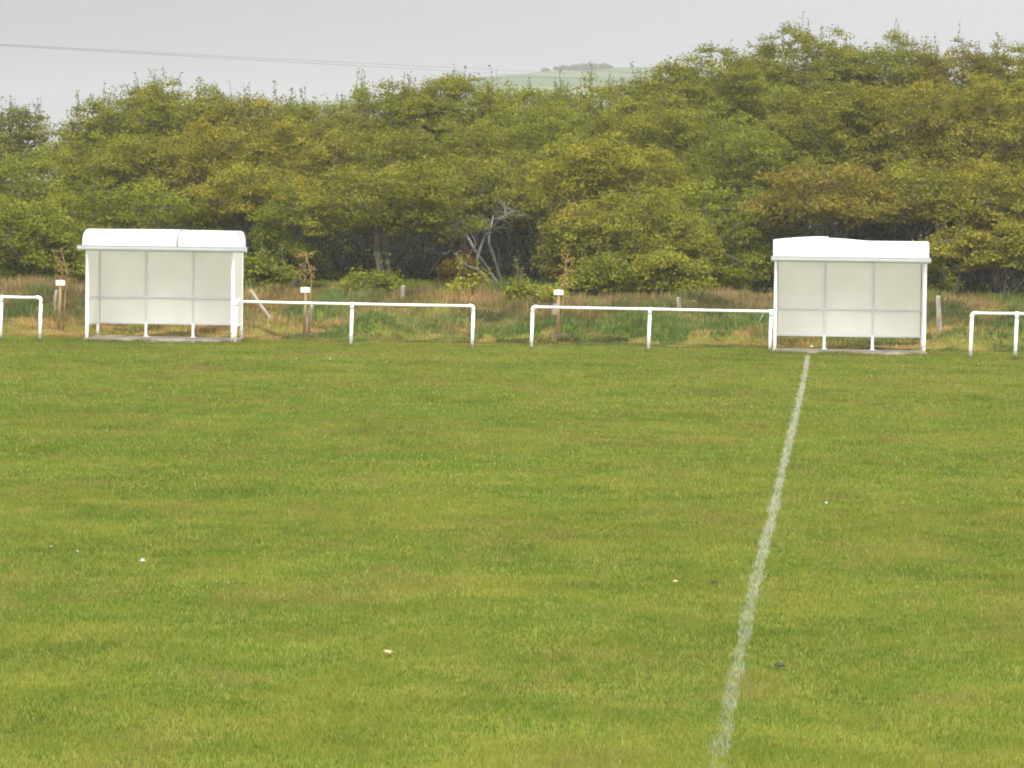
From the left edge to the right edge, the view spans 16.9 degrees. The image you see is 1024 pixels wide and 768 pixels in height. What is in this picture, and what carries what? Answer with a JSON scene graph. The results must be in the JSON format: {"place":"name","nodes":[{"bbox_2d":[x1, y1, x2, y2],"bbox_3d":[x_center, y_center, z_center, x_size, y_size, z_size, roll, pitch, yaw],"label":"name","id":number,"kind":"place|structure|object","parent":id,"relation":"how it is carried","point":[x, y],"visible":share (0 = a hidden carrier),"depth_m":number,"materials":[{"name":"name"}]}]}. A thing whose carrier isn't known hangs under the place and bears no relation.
{"place":"outdoors","nodes":[
{"label":"outdoors","id":0,"kind":"place"},
{"bbox_2d":[0,45,618,80],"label":"overhead cable","id":1,"kind":"object","parent":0,"point":[264,60],"visible":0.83,"depth_m":211.75,"materials":[{"name":"black metal"}]},
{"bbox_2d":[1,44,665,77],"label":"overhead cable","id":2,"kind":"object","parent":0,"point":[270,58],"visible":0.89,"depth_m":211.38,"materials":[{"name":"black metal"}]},
{"bbox_2d":[0,190,1023,767],"bbox_3d":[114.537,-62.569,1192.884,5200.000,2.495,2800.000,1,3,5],"label":"ground","id":3,"kind":"structure","parent":0,"point":[326,282],"depth_m":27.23,"materials":[{"name":"green plant"}]},
{"bbox_2d":[0,295,42,340],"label":"railing","id":4,"kind":"object","parent":3,"relation":"on","point":[2,297],"visible":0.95,"depth_m":71.28,"materials":[{"name":"metal"}]},
{"bbox_2d":[0,95,62,182],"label":"tree","id":5,"kind":"object","parent":3,"relation":"on","point":[13,145],"visible":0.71,"depth_m":117.48,"materials":[{"name":"green plant"}]},
{"bbox_2d":[0,190,86,285],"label":"tree","id":6,"kind":"object","parent":3,"relation":"on","point":[36,258],"visible":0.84,"depth_m":97.96,"materials":[{"name":"green plant"}]},
{"bbox_2d":[0,142,105,241],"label":"tree","id":7,"kind":"object","parent":3,"relation":"on","point":[40,166],"visible":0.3,"depth_m":108.12,"materials":[{"name":"green plant"}]},
{"bbox_2d":[53,290,57,310],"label":"fence post","id":8,"kind":"object","parent":3,"relation":"on","point":[55,295],"visible":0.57,"depth_m":81.39,"materials":[{"name":"brown wood"}]},
{"bbox_2d":[56,279,64,329],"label":"sign","id":9,"kind":"object","parent":3,"relation":"on","point":[60,282],"visible":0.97,"depth_m":74.96,"materials":[{"name":"brown wood"}]},
{"bbox_2d":[51,248,75,330],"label":"sapling","id":10,"kind":"object","parent":3,"relation":"on","point":[61,269],"visible":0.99,"depth_m":75.07,"materials":[{"name":"brown plant"}]},
{"bbox_2d":[18,167,135,284],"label":"tree","id":11,"kind":"object","parent":3,"relation":"on","point":[67,205],"visible":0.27,"depth_m":100.24,"materials":[{"name":"green plant"}]},
{"bbox_2d":[48,72,184,185],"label":"tree","id":12,"kind":"object","parent":3,"relation":"on","point":[105,118],"visible":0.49,"depth_m":119.72,"materials":[{"name":"green plant"}]},
{"bbox_2d":[49,124,184,225],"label":"tree","id":13,"kind":"object","parent":3,"relation":"on","point":[121,145],"visible":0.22,"depth_m":108.80,"materials":[{"name":"green plant"}]},
{"bbox_2d":[83,335,244,342],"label":"concrete slab","id":14,"kind":"structure","parent":3,"relation":"on","point":[149,339],"depth_m":71.58,"materials":[{"name":"grey concrete"}]},
{"bbox_2d":[77,229,246,339],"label":"dugout","id":15,"kind":"object","parent":14,"relation":"on","point":[138,276],"visible":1,"depth_m":72.44,"materials":[{"name":"paint"}]},
{"bbox_2d":[89,163,246,262],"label":"tree","id":16,"kind":"object","parent":3,"relation":"on","point":[181,211],"visible":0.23,"depth_m":100.75,"materials":[{"name":"green plant"}]},
{"bbox_2d":[101,66,266,182],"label":"tree","id":17,"kind":"object","parent":3,"relation":"on","point":[189,111],"visible":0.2,"depth_m":122.24,"materials":[{"name":"green plant"}]},
{"bbox_2d":[118,115,287,236],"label":"tree","id":18,"kind":"object","parent":3,"relation":"on","point":[199,160],"visible":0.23,"depth_m":109.11,"materials":[{"name":"green plant"}]},
{"bbox_2d":[180,80,326,186],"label":"tree","id":19,"kind":"object","parent":3,"relation":"on","point":[249,106],"visible":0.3,"depth_m":121.27,"materials":[{"name":"green plant"}]},
{"bbox_2d":[179,147,330,277],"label":"tree","id":20,"kind":"object","parent":3,"relation":"on","point":[240,206],"visible":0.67,"depth_m":101.31,"materials":[{"name":"green plant"}]},
{"bbox_2d":[249,289,270,317],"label":"fence post","id":21,"kind":"object","parent":3,"relation":"on","point":[259,304],"visible":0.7,"depth_m":82.94,"materials":[{"name":"brown wood"}]},
{"bbox_2d":[243,239,300,289],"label":"bush","id":22,"kind":"object","parent":3,"relation":"on","point":[260,271],"visible":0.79,"depth_m":93.77,"materials":[{"name":"green plant"}]},
{"bbox_2d":[212,114,364,241],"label":"tree","id":23,"kind":"object","parent":3,"relation":"on","point":[301,167],"visible":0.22,"depth_m":109.09,"materials":[{"name":"green plant"}]},
{"bbox_2d":[245,177,342,288],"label":"tree","id":24,"kind":"object","parent":3,"relation":"on","point":[290,246],"visible":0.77,"depth_m":98.64,"materials":[{"name":"green plant"}]},
{"bbox_2d":[294,249,316,332],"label":"sapling","id":25,"kind":"object","parent":3,"relation":"on","point":[311,267],"visible":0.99,"depth_m":74.31,"materials":[{"name":"brown plant"}]},
{"bbox_2d":[301,286,309,334],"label":"sign","id":26,"kind":"object","parent":3,"relation":"on","point":[305,290],"visible":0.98,"depth_m":74.22,"materials":[{"name":"brown wood"}]},
{"bbox_2d":[306,305,313,324],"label":"fence post","id":27,"kind":"object","parent":3,"relation":"on","point":[312,306],"visible":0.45,"depth_m":79.81,"materials":[{"name":"brown wood"}]},
{"bbox_2d":[243,87,417,173],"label":"tree","id":28,"kind":"object","parent":3,"relation":"on","point":[305,110],"visible":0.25,"depth_m":121.14,"materials":[{"name":"green plant"}]},
{"bbox_2d":[312,229,372,276],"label":"bush","id":29,"kind":"object","parent":3,"relation":"on","point":[341,255],"visible":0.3,"depth_m":104.30,"materials":[{"name":"green plant"}]},
{"bbox_2d":[233,300,474,346],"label":"railing","id":30,"kind":"object","parent":3,"relation":"on","point":[351,304],"visible":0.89,"depth_m":70.64,"materials":[{"name":"metal"}]},
{"bbox_2d":[338,251,411,292],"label":"bush","id":31,"kind":"object","parent":3,"relation":"on","point":[364,280],"visible":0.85,"depth_m":93.50,"materials":[{"name":"green plant"}]},
{"bbox_2d":[290,146,491,282],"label":"tree","id":32,"kind":"object","parent":3,"relation":"on","point":[396,206],"visible":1,"depth_m":97.97,"materials":[{"name":"green plant"}]},
{"bbox_2d":[316,119,469,245],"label":"tree","id":33,"kind":"object","parent":3,"relation":"on","point":[393,141],"visible":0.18,"depth_m":108.96,"materials":[{"name":"green plant"}]},
{"bbox_2d":[321,66,477,170],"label":"tree","id":34,"kind":"object","parent":3,"relation":"on","point":[376,106],"visible":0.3,"depth_m":122.51,"materials":[{"name":"green plant"}]},
{"bbox_2d":[400,285,404,297],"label":"fence post","id":35,"kind":"object","parent":3,"relation":"on","point":[402,291],"visible":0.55,"depth_m":87.63,"materials":[{"name":"brown wood"}]},
{"bbox_2d":[371,234,446,278],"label":"bush","id":36,"kind":"object","parent":3,"relation":"on","point":[412,256],"visible":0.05,"depth_m":105.98,"materials":[{"name":"green plant"}]},
{"bbox_2d":[376,64,533,242],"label":"tree","id":37,"kind":"object","parent":3,"relation":"on","point":[452,85],"visible":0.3,"depth_m":123.35,"materials":[{"name":"green plant"}]},
{"bbox_2d":[433,234,491,285],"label":"bush","id":38,"kind":"object","parent":3,"relation":"on","point":[450,271],"visible":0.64,"depth_m":100.93,"materials":[{"name":"green plant"}]},
{"bbox_2d":[393,198,532,285],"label":"bare tree","id":39,"kind":"object","parent":3,"relation":"on","point":[483,263],"visible":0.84,"depth_m":100.05,"materials":[{"name":"grey plant"}]},
{"bbox_2d":[439,249,495,296],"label":"bush","id":40,"kind":"object","parent":3,"relation":"on","point":[465,285],"visible":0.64,"depth_m":92.41,"materials":[{"name":"green plant"}]},
{"bbox_2d":[397,108,557,231],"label":"tree","id":41,"kind":"object","parent":3,"relation":"on","point":[479,130],"visible":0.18,"depth_m":109.68,"materials":[{"name":"green plant"}]},
{"bbox_2d":[407,151,554,258],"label":"tree","id":42,"kind":"object","parent":3,"relation":"on","point":[501,176],"visible":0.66,"depth_m":102.53,"materials":[{"name":"green plant"}]},
{"bbox_2d":[0,272,1023,351],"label":"rough grass","id":43,"kind":"structure","parent":3,"relation":"on","point":[22,310],"depth_m":78.32,"materials":[{"name":"green plant"}]},
{"bbox_2d":[2,174,1023,297],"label":"undergrowth","id":44,"kind":"object","parent":3,"relation":"on","point":[520,244],"visible":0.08,"depth_m":103.14,"materials":[{"name":"green plant"}]},
{"bbox_2d":[457,77,585,164],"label":"tree","id":45,"kind":"object","parent":3,"relation":"on","point":[502,117],"visible":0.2,"depth_m":121.65,"materials":[{"name":"green plant"}]},
{"bbox_2d":[494,229,558,284],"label":"bush","id":46,"kind":"object","parent":3,"relation":"on","point":[524,262],"visible":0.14,"depth_m":104.81,"materials":[{"name":"green plant"}]},
{"bbox_2d":[500,256,570,301],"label":"bush","id":47,"kind":"object","parent":3,"relation":"on","point":[513,290],"visible":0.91,"depth_m":90.18,"materials":[{"name":"green plant"}]},
{"bbox_2d":[484,96,606,223],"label":"tree","id":48,"kind":"object","parent":3,"relation":"on","point":[546,133],"visible":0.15,"depth_m":113.63,"materials":[{"name":"green plant"}]},
{"bbox_2d":[552,304,556,315],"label":"fence post","id":49,"kind":"object","parent":3,"relation":"on","point":[554,311],"visible":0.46,"depth_m":82.26,"materials":[{"name":"brown wood"}]},
{"bbox_2d":[554,289,562,334],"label":"sign","id":50,"kind":"object","parent":3,"relation":"on","point":[558,292],"visible":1,"depth_m":73.53,"materials":[{"name":"brown wood"}]},
{"bbox_2d":[550,333,566,337],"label":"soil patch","id":51,"kind":"object","parent":3,"relation":"on","point":[554,335],"visible":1,"depth_m":73.48,"materials":[{"name":"brown soil"}]},
{"bbox_2d":[555,245,576,333],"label":"sapling","id":52,"kind":"object","parent":3,"relation":"on","point":[565,273],"visible":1,"depth_m":73.63,"materials":[{"name":"brown plant"}]},
{"bbox_2d":[527,183,638,280],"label":"tree","id":53,"kind":"object","parent":3,"relation":"on","point":[572,214],"visible":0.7,"depth_m":96.73,"materials":[{"name":"green plant"}]},
{"bbox_2d":[516,62,664,157],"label":"tree","id":54,"kind":"object","parent":3,"relation":"on","point":[605,94],"visible":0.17,"depth_m":123.27,"materials":[{"name":"green plant"}]},
{"bbox_2d":[554,236,638,296],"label":"bush","id":55,"kind":"object","parent":3,"relation":"on","point":[605,279],"visible":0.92,"depth_m":91.76,"materials":[{"name":"green plant"}]},
{"bbox_2d":[500,126,700,251],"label":"tree","id":56,"kind":"object","parent":3,"relation":"on","point":[582,155],"visible":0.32,"depth_m":103.93,"materials":[{"name":"green plant"}]},
{"bbox_2d":[539,183,730,291],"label":"tree","id":57,"kind":"object","parent":3,"relation":"on","point":[680,220],"visible":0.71,"depth_m":96.29,"materials":[{"name":"green plant"}]},
{"bbox_2d":[573,88,730,195],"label":"tree","id":58,"kind":"object","parent":3,"relation":"on","point":[678,144],"visible":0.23,"depth_m":113.80,"materials":[{"name":"green plant"}]},
{"bbox_2d":[530,305,773,350],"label":"railing","id":59,"kind":"object","parent":3,"relation":"on","point":[650,309],"visible":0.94,"depth_m":70.06,"materials":[{"name":"metal"}]},
{"bbox_2d":[602,55,730,169],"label":"tree","id":60,"kind":"object","parent":3,"relation":"on","point":[644,84],"visible":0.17,"depth_m":124.01,"materials":[{"name":"green plant"}]},
{"bbox_2d":[618,227,721,296],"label":"bush","id":61,"kind":"object","parent":3,"relation":"on","point":[667,270],"visible":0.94,"depth_m":92.31,"materials":[{"name":"green plant"}]},
{"bbox_2d":[676,297,680,312],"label":"fence post","id":62,"kind":"object","parent":3,"relation":"on","point":[678,301],"visible":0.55,"depth_m":81.97,"materials":[{"name":"brown wood"}]},
{"bbox_2d":[641,168,773,289],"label":"tree","id":63,"kind":"object","parent":3,"relation":"on","point":[741,260],"visible":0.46,"depth_m":98.55,"materials":[{"name":"green plant"}]},
{"bbox_2d":[647,39,782,162],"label":"tree","id":64,"kind":"object","parent":3,"relation":"on","point":[753,97],"visible":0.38,"depth_m":124.77,"materials":[{"name":"green plant"}]},
{"bbox_2d":[649,92,808,239],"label":"tree","id":65,"kind":"object","parent":3,"relation":"on","point":[730,172],"visible":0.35,"depth_m":108.66,"materials":[{"name":"green plant"}]},
{"bbox_2d":[698,355,809,767],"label":"pitch line","id":66,"kind":"object","parent":3,"relation":"on","point":[771,518],"visible":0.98,"depth_m":28.86,"materials":[{"name":"white paint"}]},
{"bbox_2d":[719,181,804,293],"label":"tree","id":67,"kind":"object","parent":3,"relation":"on","point":[768,253],"visible":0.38,"depth_m":101.24,"materials":[{"name":"green plant"}]},
{"bbox_2d":[775,662,784,666],"bbox_3d":[1.811,1.895,23.358,0.076,0.025,0.048,1,3,5],"label":"clod","id":68,"kind":"object","parent":3,"relation":"on","point":[778,664],"visible":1,"depth_m":23.34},
{"bbox_2d":[716,11,892,164],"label":"tree","id":69,"kind":"object","parent":3,"relation":"on","point":[776,70],"visible":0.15,"depth_m":127.98,"materials":[{"name":"green plant"}]},
{"bbox_2d":[732,70,907,227],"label":"tree","id":70,"kind":"object","parent":3,"relation":"on","point":[812,143],"visible":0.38,"depth_m":113.81,"materials":[{"name":"green plant"}]},
{"bbox_2d":[728,155,939,238],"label":"tree","id":71,"kind":"object","parent":3,"relation":"on","point":[839,208],"visible":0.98,"depth_m":99.51,"materials":[{"name":"green plant"}]},
{"bbox_2d":[772,348,926,354],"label":"concrete slab","id":72,"kind":"structure","parent":3,"relation":"on","point":[892,352],"depth_m":70.40,"materials":[{"name":"grey concrete"}]},
{"bbox_2d":[771,236,930,352],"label":"dugout","id":73,"kind":"object","parent":72,"relation":"on","point":[825,284],"visible":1,"depth_m":70.94,"materials":[{"name":"paint"}]},
{"bbox_2d":[820,19,955,224],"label":"tree","id":74,"kind":"object","parent":3,"relation":"on","point":[894,62],"visible":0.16,"depth_m":128.64,"materials":[{"name":"green plant"}]},
{"bbox_2d":[825,57,982,240],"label":"tree","id":75,"kind":"object","parent":3,"relation":"on","point":[895,128],"visible":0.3,"depth_m":113.85,"materials":[{"name":"green plant"}]},
{"bbox_2d":[843,152,993,240],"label":"tree","id":76,"kind":"object","parent":3,"relation":"on","point":[941,192],"visible":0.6,"depth_m":100.34,"materials":[{"name":"green plant"}]},
{"bbox_2d":[897,231,964,294],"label":"bush","id":77,"kind":"object","parent":3,"relation":"on","point":[935,279],"visible":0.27,"depth_m":97.89,"materials":[{"name":"green plant"}]},
{"bbox_2d":[936,296,941,331],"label":"fence post","id":78,"kind":"object","parent":3,"relation":"on","point":[938,314],"visible":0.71,"depth_m":80.41,"materials":[{"name":"grey wood"}]},
{"bbox_2d":[893,22,1011,163],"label":"tree","id":79,"kind":"object","parent":3,"relation":"on","point":[965,59],"visible":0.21,"depth_m":127.89,"materials":[{"name":"green plant"}]},
{"bbox_2d":[912,204,1005,293],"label":"bush","id":80,"kind":"object","parent":3,"relation":"on","point":[965,258],"visible":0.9,"depth_m":95.90,"materials":[{"name":"green plant"}]},
{"bbox_2d":[904,70,1023,212],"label":"tree","id":81,"kind":"object","parent":3,"relation":"on","point":[1005,148],"visible":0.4,"depth_m":112.72,"materials":[{"name":"green plant"}]},
{"bbox_2d":[907,154,1023,292],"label":"tree","id":82,"kind":"object","parent":3,"relation":"on","point":[1005,183],"visible":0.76,"depth_m":100.08,"materials":[{"name":"green plant"}]},
{"bbox_2d":[946,32,1023,159],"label":"tree","id":83,"kind":"object","parent":3,"relation":"on","point":[1010,62],"visible":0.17,"depth_m":127.25,"materials":[{"name":"green plant"}]},
{"bbox_2d":[969,311,1023,359],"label":"railing","id":84,"kind":"object","parent":3,"relation":"on","point":[1016,314],"visible":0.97,"depth_m":68.60,"materials":[{"name":"metal"}]},
{"bbox_2d":[972,204,1023,296],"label":"bush","id":85,"kind":"object","parent":3,"relation":"on","point":[1010,253],"visible":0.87,"depth_m":95.51,"materials":[{"name":"green plant"}]},
{"bbox_2d":[4,67,1019,189],"bbox_3d":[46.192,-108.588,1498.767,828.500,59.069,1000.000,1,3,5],"label":"hill","id":86,"kind":"structure","parent":0,"point":[537,79],"depth_m":1366.13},
{"bbox_2d":[541,67,550,71],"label":"lone tree","id":87,"kind":"object","parent":86,"relation":"on","point":[545,69],"visible":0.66,"depth_m":1497.47,"materials":[{"name":"green plant"}]},
{"bbox_2d":[553,62,613,70],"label":"hilltop scrub","id":88,"kind":"object","parent":86,"relation":"on","point":[583,66],"visible":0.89,"depth_m":1477.86,"materials":[{"name":"green plant"}]},
{"bbox_2d":[0,0,1023,143],"label":"sky","id":89,"kind":"structure","parent":0,"point":[522,36],"materials":[{"name":"white"}]}
]}

